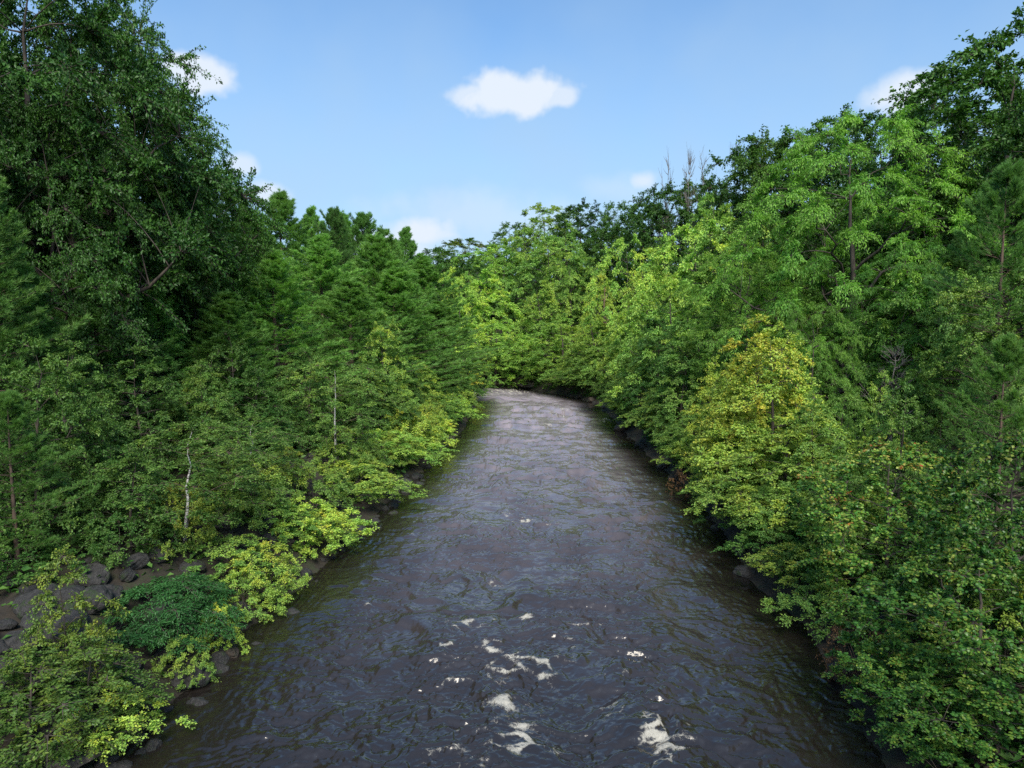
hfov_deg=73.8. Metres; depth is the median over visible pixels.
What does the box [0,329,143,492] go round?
young maple tree
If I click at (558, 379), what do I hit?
young maple tree
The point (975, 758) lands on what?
boulder
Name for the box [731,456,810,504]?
shrub
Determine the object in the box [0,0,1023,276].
sky
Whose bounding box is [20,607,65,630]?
boulder
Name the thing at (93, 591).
boulder
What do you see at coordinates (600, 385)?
shrub
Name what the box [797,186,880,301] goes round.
broadleaf tree
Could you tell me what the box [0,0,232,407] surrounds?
oak tree
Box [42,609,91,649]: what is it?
boulder
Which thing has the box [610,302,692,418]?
young maple tree
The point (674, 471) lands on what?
boulder
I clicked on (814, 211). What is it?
locust tree
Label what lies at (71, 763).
boulder
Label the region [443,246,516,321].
broadleaf tree
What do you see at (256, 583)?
shrub
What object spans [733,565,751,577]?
boulder
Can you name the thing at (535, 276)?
broadleaf tree
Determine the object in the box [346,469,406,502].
shrub
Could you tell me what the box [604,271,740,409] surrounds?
broadleaf tree
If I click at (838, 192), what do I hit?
broadleaf tree
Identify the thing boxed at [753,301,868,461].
locust tree
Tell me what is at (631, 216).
broadleaf tree
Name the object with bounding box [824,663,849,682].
boulder
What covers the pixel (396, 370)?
young maple tree
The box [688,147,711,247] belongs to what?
bare tree
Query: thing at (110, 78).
oak tree
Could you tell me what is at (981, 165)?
broadleaf tree
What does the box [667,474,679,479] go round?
boulder
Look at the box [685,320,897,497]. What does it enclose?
young maple tree
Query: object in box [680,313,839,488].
young maple tree
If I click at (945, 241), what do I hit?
broadleaf tree
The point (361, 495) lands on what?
boulder
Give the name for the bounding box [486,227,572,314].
broadleaf tree
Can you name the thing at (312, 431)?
young maple tree
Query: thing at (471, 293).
broadleaf tree
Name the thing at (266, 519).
boulder
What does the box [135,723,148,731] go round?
boulder
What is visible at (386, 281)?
pine tree
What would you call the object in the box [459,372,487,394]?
shrub
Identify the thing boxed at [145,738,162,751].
boulder
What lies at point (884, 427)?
young maple tree
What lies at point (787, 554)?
shrub
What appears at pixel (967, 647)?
maple tree
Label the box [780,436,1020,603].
maple tree
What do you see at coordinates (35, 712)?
boulder
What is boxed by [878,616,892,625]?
boulder
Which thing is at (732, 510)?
young maple tree
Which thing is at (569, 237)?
broadleaf tree
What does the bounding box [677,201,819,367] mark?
broadleaf tree
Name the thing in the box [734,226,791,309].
broadleaf tree
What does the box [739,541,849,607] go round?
shrub
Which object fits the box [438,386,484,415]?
shrub
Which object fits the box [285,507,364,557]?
shrub
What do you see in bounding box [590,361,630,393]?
young maple tree
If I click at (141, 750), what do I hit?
boulder
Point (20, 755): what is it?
boulder
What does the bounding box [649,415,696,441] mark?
shrub
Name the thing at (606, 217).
broadleaf tree
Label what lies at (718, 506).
boulder
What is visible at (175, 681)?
boulder
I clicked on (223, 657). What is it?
boulder
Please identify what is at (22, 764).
boulder
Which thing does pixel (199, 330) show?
pine tree
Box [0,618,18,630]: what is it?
boulder
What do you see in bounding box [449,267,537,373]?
broadleaf tree
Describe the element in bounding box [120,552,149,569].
boulder
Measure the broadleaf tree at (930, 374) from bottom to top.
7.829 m
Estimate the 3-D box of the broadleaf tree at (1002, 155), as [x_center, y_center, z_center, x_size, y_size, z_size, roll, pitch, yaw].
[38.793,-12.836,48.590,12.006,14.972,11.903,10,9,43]
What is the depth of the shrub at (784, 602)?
17.84 m
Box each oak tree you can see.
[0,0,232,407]
[0,0,276,420]
[0,0,285,431]
[0,66,218,358]
[0,74,163,454]
[0,153,72,272]
[23,102,296,408]
[33,41,222,401]
[170,185,295,365]
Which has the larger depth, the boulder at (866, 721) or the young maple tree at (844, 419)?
the young maple tree at (844, 419)
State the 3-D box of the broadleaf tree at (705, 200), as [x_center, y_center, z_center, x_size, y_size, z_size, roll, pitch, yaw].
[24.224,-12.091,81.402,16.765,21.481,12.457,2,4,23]
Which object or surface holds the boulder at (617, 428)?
on the ground
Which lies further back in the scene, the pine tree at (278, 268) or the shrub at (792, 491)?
the pine tree at (278, 268)
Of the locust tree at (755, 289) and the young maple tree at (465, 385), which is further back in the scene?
the young maple tree at (465, 385)
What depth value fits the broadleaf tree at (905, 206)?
46.55 m
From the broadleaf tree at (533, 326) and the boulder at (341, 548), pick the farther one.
the broadleaf tree at (533, 326)
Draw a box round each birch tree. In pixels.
[90,418,302,541]
[189,414,323,483]
[279,358,389,457]
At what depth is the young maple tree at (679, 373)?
47.99 m
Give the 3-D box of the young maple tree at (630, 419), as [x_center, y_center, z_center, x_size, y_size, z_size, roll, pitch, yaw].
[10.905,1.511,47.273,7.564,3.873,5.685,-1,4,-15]
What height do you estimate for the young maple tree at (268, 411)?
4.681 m
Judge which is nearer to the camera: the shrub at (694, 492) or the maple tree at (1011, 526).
the maple tree at (1011, 526)
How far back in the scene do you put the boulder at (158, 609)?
16.86 m
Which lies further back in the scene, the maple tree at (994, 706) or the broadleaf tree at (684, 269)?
the broadleaf tree at (684, 269)
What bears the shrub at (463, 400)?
on the ground
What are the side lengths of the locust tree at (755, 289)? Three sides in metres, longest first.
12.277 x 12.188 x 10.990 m
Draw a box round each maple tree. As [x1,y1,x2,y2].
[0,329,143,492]
[0,332,133,567]
[5,388,174,535]
[63,443,192,570]
[78,344,232,486]
[147,358,258,473]
[168,360,255,473]
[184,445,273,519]
[185,327,279,451]
[217,364,306,464]
[274,348,353,442]
[278,347,347,453]
[306,353,421,438]
[340,359,389,430]
[358,311,421,419]
[370,324,424,390]
[373,348,421,413]
[383,363,427,412]
[401,356,447,411]
[417,351,484,402]
[418,358,445,394]
[543,346,622,389]
[545,350,593,385]
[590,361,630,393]
[596,372,652,412]
[600,339,662,409]
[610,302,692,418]
[616,378,695,434]
[628,336,712,446]
[636,337,680,397]
[651,413,706,460]
[662,344,717,409]
[671,355,734,480]
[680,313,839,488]
[680,416,880,536]
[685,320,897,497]
[689,393,794,503]
[694,364,740,435]
[724,364,793,443]
[745,388,884,516]
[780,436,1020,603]
[788,379,885,481]
[795,443,884,547]
[810,537,1023,749]
[818,377,949,535]
[820,625,1002,765]
[837,369,917,511]
[845,643,1023,767]
[878,430,1023,630]
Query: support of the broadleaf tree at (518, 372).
on the ground
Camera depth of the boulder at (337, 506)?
28.43 m
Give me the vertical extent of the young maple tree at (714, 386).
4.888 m
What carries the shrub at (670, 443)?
on the ground
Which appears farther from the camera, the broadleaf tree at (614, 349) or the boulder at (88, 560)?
the broadleaf tree at (614, 349)
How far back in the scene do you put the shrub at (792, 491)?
25.03 m
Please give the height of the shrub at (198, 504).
2.232 m
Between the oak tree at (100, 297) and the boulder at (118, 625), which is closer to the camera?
the boulder at (118, 625)
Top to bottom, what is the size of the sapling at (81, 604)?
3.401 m
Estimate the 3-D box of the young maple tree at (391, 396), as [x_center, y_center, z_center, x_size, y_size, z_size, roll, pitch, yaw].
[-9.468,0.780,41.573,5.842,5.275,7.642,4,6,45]
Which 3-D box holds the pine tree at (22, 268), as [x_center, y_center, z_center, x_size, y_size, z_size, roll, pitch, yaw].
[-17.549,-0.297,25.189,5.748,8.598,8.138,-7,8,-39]
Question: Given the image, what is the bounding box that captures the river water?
[116,387,885,767]
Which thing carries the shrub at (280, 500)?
on the ground
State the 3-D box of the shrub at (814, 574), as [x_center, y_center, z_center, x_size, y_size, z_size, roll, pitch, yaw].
[9.409,4.965,18.648,3.112,2.016,3.996,-2,5,-17]
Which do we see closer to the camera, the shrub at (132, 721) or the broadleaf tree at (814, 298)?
the shrub at (132, 721)
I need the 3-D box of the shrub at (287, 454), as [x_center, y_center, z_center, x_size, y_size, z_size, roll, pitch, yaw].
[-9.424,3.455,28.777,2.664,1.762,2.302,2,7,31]
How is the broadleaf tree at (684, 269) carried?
on the ground
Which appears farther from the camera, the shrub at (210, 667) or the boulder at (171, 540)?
the boulder at (171, 540)
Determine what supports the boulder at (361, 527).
on the ground
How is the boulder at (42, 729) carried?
on the ground
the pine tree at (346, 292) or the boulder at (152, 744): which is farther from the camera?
the pine tree at (346, 292)
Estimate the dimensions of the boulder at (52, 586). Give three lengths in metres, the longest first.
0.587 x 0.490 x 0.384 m
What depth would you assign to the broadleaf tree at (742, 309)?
53.17 m
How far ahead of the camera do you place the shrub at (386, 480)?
30.55 m
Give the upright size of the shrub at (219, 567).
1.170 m
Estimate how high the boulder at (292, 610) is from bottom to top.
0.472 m
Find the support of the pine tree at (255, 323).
on the ground
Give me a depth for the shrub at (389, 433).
39.55 m
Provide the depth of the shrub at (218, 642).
17.11 m
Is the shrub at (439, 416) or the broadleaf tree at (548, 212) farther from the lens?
the broadleaf tree at (548, 212)
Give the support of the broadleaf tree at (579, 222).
on the ground
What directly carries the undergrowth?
on the ground
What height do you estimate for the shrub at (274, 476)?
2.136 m
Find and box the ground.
[0,268,1023,767]
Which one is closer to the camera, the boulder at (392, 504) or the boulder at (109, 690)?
the boulder at (109, 690)
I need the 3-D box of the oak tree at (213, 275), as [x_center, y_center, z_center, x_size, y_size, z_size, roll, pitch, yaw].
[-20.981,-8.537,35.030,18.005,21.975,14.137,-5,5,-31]
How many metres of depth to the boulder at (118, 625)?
15.97 m
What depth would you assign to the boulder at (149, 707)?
14.18 m
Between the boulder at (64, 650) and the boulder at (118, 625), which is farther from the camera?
the boulder at (118, 625)
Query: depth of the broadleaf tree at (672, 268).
74.20 m
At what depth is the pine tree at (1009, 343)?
19.01 m
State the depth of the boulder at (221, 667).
16.28 m
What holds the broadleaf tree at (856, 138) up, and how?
on the ground
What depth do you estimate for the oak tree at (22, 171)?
29.30 m
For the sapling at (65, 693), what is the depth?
11.79 m
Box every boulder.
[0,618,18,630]
[0,639,12,657]
[0,648,27,668]
[0,679,7,691]
[1,577,19,588]
[1,630,43,653]
[2,751,26,762]
[2,760,42,767]
[11,588,57,619]
[18,586,36,595]
[18,674,45,693]
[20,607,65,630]
[21,704,47,723]
[31,710,57,739]
[34,739,104,767]
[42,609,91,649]
[44,583,61,591]
[52,585,84,609]
[53,722,99,741]
[56,689,108,713]
[60,644,82,662]
[68,564,92,581]
[70,667,97,684]
[73,561,111,587]
[82,557,92,564]
[82,585,112,614]
[87,627,119,644]
[92,746,119,764]
[93,643,121,664]
[94,757,109,767]
[95,661,131,681]
[103,683,136,715]
[104,585,122,601]
[106,762,119,767]
[113,622,122,630]
[117,760,132,767]
[119,567,136,581]
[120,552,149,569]
[123,655,141,673]
[131,733,147,742]
[134,747,145,754]
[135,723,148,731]
[138,696,159,714]
[143,600,174,627]
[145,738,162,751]
[149,546,169,562]
[152,537,174,551]
[154,643,178,664]
[163,705,173,711]
[170,665,193,690]
[174,605,198,626]
[178,561,196,573]
[183,657,201,665]
[186,662,211,688]
[190,697,208,705]
[191,559,205,572]
[207,651,229,663]
[211,513,240,532]
[212,638,236,651]
[213,661,229,674]
[226,647,238,657]
[231,601,249,616]
[243,592,259,602]
[247,554,263,569]
[260,533,272,541]
[261,515,276,529]
[266,534,279,546]
[284,607,299,614]
[298,568,312,578]
[307,451,314,457]
[332,498,340,509]
[332,529,348,541]
[336,546,343,551]
[353,525,365,533]
[358,494,369,500]
[381,505,389,509]
[387,502,398,507]
[389,499,400,502]
[401,477,412,485]
[410,472,419,479]
[516,382,535,388]
[588,397,595,401]
[613,424,628,431]
[639,443,646,447]
[656,463,668,468]
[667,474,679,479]
[671,468,684,475]
[710,505,722,513]
[710,524,720,529]
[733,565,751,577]
[736,543,751,551]
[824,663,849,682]
[825,631,837,643]
[843,657,864,676]
[862,717,874,723]
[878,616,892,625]
[968,753,990,767]
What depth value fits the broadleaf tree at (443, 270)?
143.13 m
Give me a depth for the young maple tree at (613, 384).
60.08 m
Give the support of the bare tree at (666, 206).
on the ground
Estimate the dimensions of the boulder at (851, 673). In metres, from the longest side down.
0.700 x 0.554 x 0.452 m
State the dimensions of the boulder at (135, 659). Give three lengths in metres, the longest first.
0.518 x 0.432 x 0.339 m
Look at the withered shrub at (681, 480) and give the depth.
34.35 m
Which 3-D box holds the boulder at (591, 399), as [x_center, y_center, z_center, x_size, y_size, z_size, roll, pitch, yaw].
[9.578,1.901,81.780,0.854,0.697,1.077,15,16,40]
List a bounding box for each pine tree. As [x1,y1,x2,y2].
[0,169,92,473]
[0,260,116,482]
[0,389,99,572]
[6,238,191,437]
[79,276,221,438]
[119,172,254,416]
[124,228,312,411]
[127,288,301,439]
[177,199,272,372]
[179,218,321,390]
[204,248,374,420]
[242,233,314,386]
[253,233,430,406]
[260,189,376,375]
[268,277,440,416]
[284,205,335,326]
[296,258,342,378]
[298,232,463,386]
[301,206,356,377]
[321,259,480,393]
[334,210,373,290]
[336,211,400,352]
[366,253,507,381]
[367,224,422,353]
[394,238,448,347]
[396,225,468,355]
[403,300,496,389]
[876,95,940,187]
[901,331,1023,552]
[902,231,1021,421]
[906,156,1023,435]
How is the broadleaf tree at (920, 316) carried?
on the ground
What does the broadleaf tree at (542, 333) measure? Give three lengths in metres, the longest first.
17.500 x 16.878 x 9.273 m
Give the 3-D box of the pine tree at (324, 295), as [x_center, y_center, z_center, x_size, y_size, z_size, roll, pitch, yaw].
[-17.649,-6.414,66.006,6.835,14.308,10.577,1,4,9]
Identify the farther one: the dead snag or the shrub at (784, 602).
the dead snag
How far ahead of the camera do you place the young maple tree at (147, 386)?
25.75 m
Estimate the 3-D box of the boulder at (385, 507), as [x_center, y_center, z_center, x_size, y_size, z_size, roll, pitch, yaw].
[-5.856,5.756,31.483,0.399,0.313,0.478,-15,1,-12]
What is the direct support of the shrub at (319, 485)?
on the ground
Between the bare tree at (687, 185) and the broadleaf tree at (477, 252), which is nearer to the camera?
the bare tree at (687, 185)
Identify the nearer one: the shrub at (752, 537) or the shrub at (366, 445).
the shrub at (752, 537)
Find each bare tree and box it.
[653,152,679,304]
[679,142,696,262]
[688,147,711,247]
[727,136,741,196]
[860,340,922,444]
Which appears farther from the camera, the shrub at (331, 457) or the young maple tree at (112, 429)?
the shrub at (331, 457)
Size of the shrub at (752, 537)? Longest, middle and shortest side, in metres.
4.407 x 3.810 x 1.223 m
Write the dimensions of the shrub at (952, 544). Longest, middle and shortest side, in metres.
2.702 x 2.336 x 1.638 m
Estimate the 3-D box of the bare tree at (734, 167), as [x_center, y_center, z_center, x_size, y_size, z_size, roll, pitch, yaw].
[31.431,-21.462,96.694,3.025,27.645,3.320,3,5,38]
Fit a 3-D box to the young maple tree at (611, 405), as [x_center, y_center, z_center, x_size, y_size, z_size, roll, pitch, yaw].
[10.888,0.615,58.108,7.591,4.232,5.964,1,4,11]
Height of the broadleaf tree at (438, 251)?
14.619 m
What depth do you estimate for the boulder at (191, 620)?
17.47 m
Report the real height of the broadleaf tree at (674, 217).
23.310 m
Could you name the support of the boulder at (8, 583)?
on the ground
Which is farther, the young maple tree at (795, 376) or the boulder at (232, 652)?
the young maple tree at (795, 376)
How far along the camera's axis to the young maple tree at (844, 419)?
26.77 m
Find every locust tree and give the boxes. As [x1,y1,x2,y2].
[666,244,841,412]
[688,103,1022,415]
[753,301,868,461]
[830,236,1003,418]
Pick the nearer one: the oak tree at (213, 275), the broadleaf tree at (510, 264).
the oak tree at (213, 275)
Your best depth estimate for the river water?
17.58 m
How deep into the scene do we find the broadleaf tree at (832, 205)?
46.21 m
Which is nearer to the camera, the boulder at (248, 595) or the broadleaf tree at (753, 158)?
the boulder at (248, 595)
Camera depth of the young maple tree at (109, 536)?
18.79 m
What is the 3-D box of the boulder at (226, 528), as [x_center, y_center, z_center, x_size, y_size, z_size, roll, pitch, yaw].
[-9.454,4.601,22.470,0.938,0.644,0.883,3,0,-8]
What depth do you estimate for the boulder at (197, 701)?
14.85 m
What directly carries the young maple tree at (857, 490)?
on the ground
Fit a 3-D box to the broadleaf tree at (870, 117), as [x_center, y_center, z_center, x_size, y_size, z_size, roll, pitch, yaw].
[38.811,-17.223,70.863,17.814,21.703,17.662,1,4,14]
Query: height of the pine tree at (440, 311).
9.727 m
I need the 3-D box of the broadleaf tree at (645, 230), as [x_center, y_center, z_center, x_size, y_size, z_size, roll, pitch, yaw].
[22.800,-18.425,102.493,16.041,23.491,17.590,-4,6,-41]
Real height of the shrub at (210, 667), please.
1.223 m
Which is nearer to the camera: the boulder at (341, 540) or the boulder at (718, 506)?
the boulder at (341, 540)
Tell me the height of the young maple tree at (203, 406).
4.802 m
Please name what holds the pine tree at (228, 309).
on the ground
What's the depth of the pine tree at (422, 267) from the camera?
72.66 m
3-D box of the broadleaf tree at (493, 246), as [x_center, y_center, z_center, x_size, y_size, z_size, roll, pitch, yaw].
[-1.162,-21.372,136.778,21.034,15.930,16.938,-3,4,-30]
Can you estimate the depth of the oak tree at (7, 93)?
31.43 m
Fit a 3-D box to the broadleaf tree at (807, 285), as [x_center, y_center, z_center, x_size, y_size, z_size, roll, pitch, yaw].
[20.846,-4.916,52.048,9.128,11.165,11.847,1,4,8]
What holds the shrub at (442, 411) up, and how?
on the ground
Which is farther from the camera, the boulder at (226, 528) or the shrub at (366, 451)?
the shrub at (366, 451)
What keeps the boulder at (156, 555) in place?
on the ground
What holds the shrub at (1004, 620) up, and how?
on the ground
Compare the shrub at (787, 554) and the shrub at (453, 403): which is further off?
the shrub at (453, 403)
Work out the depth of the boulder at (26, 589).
15.89 m
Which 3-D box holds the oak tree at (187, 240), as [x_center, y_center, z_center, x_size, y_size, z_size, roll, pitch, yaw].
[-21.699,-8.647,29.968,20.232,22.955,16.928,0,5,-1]
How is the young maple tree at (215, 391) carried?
on the ground
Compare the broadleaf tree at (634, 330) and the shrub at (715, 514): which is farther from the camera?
the broadleaf tree at (634, 330)
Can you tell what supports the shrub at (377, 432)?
on the ground
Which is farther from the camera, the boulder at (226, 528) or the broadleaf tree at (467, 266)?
the broadleaf tree at (467, 266)
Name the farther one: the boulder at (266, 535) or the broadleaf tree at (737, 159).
the broadleaf tree at (737, 159)
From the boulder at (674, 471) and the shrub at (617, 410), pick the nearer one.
the boulder at (674, 471)
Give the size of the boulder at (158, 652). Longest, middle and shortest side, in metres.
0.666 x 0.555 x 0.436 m
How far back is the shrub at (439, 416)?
47.61 m
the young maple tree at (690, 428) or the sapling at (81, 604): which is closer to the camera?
the sapling at (81, 604)
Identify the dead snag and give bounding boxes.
[599,282,608,370]
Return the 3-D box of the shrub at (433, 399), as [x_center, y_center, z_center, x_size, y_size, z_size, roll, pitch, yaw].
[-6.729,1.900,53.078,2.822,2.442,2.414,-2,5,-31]
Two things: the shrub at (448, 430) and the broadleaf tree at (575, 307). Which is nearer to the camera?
the shrub at (448, 430)
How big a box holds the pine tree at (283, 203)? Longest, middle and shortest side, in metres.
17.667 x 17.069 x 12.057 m
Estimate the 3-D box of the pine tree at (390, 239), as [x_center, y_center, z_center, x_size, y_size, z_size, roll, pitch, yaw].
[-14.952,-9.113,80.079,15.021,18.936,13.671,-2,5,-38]
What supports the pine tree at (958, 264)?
on the ground
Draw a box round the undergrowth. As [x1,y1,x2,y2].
[0,356,1023,767]
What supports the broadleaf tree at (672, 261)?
on the ground
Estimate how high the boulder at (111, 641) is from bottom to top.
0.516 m
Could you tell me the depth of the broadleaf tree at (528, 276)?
113.50 m
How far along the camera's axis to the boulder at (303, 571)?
22.47 m
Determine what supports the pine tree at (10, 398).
on the ground
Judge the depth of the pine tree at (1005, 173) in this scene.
27.41 m
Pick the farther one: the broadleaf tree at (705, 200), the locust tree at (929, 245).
the broadleaf tree at (705, 200)
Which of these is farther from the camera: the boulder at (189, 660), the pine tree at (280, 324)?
the pine tree at (280, 324)
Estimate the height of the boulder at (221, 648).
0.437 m
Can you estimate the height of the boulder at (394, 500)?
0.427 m
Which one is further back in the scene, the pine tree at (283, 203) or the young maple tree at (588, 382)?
the young maple tree at (588, 382)
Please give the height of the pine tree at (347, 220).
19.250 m
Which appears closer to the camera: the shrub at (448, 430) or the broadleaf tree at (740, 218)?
the shrub at (448, 430)
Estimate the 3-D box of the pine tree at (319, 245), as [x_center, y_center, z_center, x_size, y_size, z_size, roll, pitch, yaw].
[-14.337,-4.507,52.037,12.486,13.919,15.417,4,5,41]
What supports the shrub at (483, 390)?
on the ground
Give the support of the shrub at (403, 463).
on the ground
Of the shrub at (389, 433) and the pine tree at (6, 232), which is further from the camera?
the shrub at (389, 433)
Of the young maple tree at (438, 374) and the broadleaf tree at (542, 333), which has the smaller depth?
the young maple tree at (438, 374)
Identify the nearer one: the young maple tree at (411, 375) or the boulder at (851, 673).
the boulder at (851, 673)
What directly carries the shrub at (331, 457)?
on the ground
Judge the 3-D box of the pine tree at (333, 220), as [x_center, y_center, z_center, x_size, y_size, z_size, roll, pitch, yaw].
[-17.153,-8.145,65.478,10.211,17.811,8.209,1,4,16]
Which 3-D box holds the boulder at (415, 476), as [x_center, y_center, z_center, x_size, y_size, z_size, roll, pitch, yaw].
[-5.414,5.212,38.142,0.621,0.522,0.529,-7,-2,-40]
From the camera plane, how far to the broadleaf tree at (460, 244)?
145.19 m
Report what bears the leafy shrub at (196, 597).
on the ground
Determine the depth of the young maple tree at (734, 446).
28.65 m
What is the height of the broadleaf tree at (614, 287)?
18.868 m
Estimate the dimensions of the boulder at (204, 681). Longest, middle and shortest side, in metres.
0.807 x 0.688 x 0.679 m
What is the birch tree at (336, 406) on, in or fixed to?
on the ground
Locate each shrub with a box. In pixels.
[0,532,88,586]
[11,670,196,766]
[96,572,247,659]
[140,476,253,554]
[142,482,232,565]
[151,634,218,691]
[183,533,291,588]
[192,603,250,654]
[201,460,291,529]
[208,563,293,630]
[210,453,298,511]
[225,539,311,608]
[243,501,325,543]
[259,496,379,562]
[265,447,315,482]
[267,462,361,527]
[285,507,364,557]
[303,425,393,464]
[303,441,370,481]
[318,458,427,503]
[343,428,458,469]
[346,443,388,491]
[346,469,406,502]
[354,437,416,470]
[379,414,416,438]
[379,426,418,464]
[380,408,454,462]
[382,435,444,462]
[389,408,446,446]
[397,392,470,423]
[404,404,451,437]
[409,414,459,446]
[416,400,449,429]
[420,393,440,413]
[432,392,488,420]
[436,397,462,413]
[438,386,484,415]
[453,369,497,396]
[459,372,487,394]
[593,379,611,393]
[612,404,641,423]
[615,395,631,414]
[648,434,710,470]
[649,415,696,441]
[658,434,702,459]
[664,409,696,435]
[665,469,692,497]
[676,466,733,500]
[693,492,798,529]
[710,521,813,565]
[727,486,815,544]
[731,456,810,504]
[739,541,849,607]
[748,476,826,513]
[760,573,879,645]
[772,513,877,584]
[790,493,908,551]
[802,531,909,616]
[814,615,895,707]
[817,521,957,583]
[865,543,1023,642]
[902,541,1001,599]
[918,561,1023,690]
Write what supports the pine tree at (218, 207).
on the ground
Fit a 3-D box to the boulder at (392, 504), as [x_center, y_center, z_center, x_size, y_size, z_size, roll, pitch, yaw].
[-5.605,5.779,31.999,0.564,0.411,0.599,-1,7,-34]
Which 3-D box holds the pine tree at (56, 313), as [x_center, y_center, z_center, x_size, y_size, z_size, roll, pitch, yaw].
[-18.555,-1.687,30.092,6.786,9.852,8.406,4,5,41]
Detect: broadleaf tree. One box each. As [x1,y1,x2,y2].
[421,247,470,300]
[428,237,505,291]
[428,266,492,382]
[433,258,464,301]
[440,254,499,322]
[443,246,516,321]
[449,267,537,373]
[455,320,539,387]
[462,238,550,315]
[472,248,530,325]
[476,221,542,271]
[482,337,560,378]
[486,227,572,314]
[496,235,615,345]
[502,317,623,381]
[503,258,564,321]
[503,279,574,372]
[509,202,587,281]
[522,223,600,317]
[537,252,610,354]
[545,197,614,303]
[545,314,620,385]
[569,266,625,334]
[572,222,638,322]
[572,262,618,360]
[579,234,674,368]
[581,247,680,388]
[590,196,680,306]
[590,200,649,289]
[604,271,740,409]
[614,181,697,316]
[616,219,762,375]
[630,257,691,312]
[648,174,730,299]
[648,303,748,419]
[661,192,735,347]
[661,239,748,347]
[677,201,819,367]
[688,146,796,257]
[694,210,815,339]
[707,124,859,271]
[714,276,805,378]
[719,249,831,367]
[720,129,805,243]
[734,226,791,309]
[744,193,910,365]
[759,101,890,248]
[774,285,861,412]
[786,180,888,335]
[794,109,945,285]
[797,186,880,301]
[826,169,1022,330]
[837,159,1023,332]
[841,262,1021,435]
[846,58,1023,267]
[870,2,1023,324]
[873,181,945,247]
[895,265,1023,459]
[959,88,1023,307]
[968,152,1020,169]
[969,104,1023,215]
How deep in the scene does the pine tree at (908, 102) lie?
64.56 m
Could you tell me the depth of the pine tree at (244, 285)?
48.83 m
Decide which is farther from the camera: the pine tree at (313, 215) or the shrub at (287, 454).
the pine tree at (313, 215)
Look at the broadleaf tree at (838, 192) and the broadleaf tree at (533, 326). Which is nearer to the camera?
the broadleaf tree at (838, 192)
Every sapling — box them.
[0,630,174,767]
[0,643,150,767]
[6,543,131,709]
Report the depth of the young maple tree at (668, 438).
39.06 m
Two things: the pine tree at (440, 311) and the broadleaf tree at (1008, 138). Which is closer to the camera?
the broadleaf tree at (1008, 138)
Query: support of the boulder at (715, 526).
on the ground
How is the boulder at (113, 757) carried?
on the ground
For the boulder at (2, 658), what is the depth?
13.19 m
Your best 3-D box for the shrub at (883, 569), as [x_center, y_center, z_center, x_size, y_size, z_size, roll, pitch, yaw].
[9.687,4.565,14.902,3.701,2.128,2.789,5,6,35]
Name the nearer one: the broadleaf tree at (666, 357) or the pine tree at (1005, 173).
the pine tree at (1005, 173)
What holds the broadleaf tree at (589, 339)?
on the ground
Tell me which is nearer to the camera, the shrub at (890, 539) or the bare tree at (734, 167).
the shrub at (890, 539)
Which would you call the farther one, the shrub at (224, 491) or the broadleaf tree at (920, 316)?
the broadleaf tree at (920, 316)
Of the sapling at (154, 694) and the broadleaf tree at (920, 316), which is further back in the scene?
the broadleaf tree at (920, 316)
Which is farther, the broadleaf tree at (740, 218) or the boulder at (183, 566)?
the broadleaf tree at (740, 218)
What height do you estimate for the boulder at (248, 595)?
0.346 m
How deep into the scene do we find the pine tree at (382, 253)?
60.63 m
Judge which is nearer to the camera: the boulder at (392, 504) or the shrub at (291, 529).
the shrub at (291, 529)
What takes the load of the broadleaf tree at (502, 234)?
on the ground
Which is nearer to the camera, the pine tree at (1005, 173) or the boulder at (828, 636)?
the boulder at (828, 636)
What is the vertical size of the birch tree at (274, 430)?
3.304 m
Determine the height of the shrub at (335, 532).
1.865 m
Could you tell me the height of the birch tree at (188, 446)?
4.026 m
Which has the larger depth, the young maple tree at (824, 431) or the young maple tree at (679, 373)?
the young maple tree at (679, 373)
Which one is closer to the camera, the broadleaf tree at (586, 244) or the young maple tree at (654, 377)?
the young maple tree at (654, 377)
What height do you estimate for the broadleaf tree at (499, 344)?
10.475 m
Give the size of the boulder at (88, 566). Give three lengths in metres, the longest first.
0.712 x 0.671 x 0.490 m
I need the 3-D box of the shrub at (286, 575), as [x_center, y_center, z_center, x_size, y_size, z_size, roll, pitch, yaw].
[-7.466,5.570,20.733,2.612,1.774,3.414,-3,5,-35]
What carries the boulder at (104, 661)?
on the ground
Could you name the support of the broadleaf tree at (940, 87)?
on the ground
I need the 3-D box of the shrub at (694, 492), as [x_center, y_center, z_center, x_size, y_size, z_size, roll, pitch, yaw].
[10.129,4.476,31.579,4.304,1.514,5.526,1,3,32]
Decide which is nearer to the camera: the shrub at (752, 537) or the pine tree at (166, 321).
the shrub at (752, 537)
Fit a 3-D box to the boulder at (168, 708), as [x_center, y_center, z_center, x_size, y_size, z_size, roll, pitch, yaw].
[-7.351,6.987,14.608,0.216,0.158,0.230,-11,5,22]
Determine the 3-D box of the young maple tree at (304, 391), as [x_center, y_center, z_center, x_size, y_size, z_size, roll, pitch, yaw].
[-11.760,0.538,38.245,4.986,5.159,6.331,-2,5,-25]
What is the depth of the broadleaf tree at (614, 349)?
65.31 m
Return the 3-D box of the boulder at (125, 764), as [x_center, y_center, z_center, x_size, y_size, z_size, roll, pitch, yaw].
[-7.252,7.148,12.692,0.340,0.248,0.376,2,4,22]
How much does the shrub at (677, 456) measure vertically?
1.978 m
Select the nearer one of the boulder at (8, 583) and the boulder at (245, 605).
the boulder at (8, 583)
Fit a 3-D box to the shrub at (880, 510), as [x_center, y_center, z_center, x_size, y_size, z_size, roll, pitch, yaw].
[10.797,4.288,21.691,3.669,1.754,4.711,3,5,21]
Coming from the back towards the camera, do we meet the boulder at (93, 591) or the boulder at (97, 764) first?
the boulder at (93, 591)

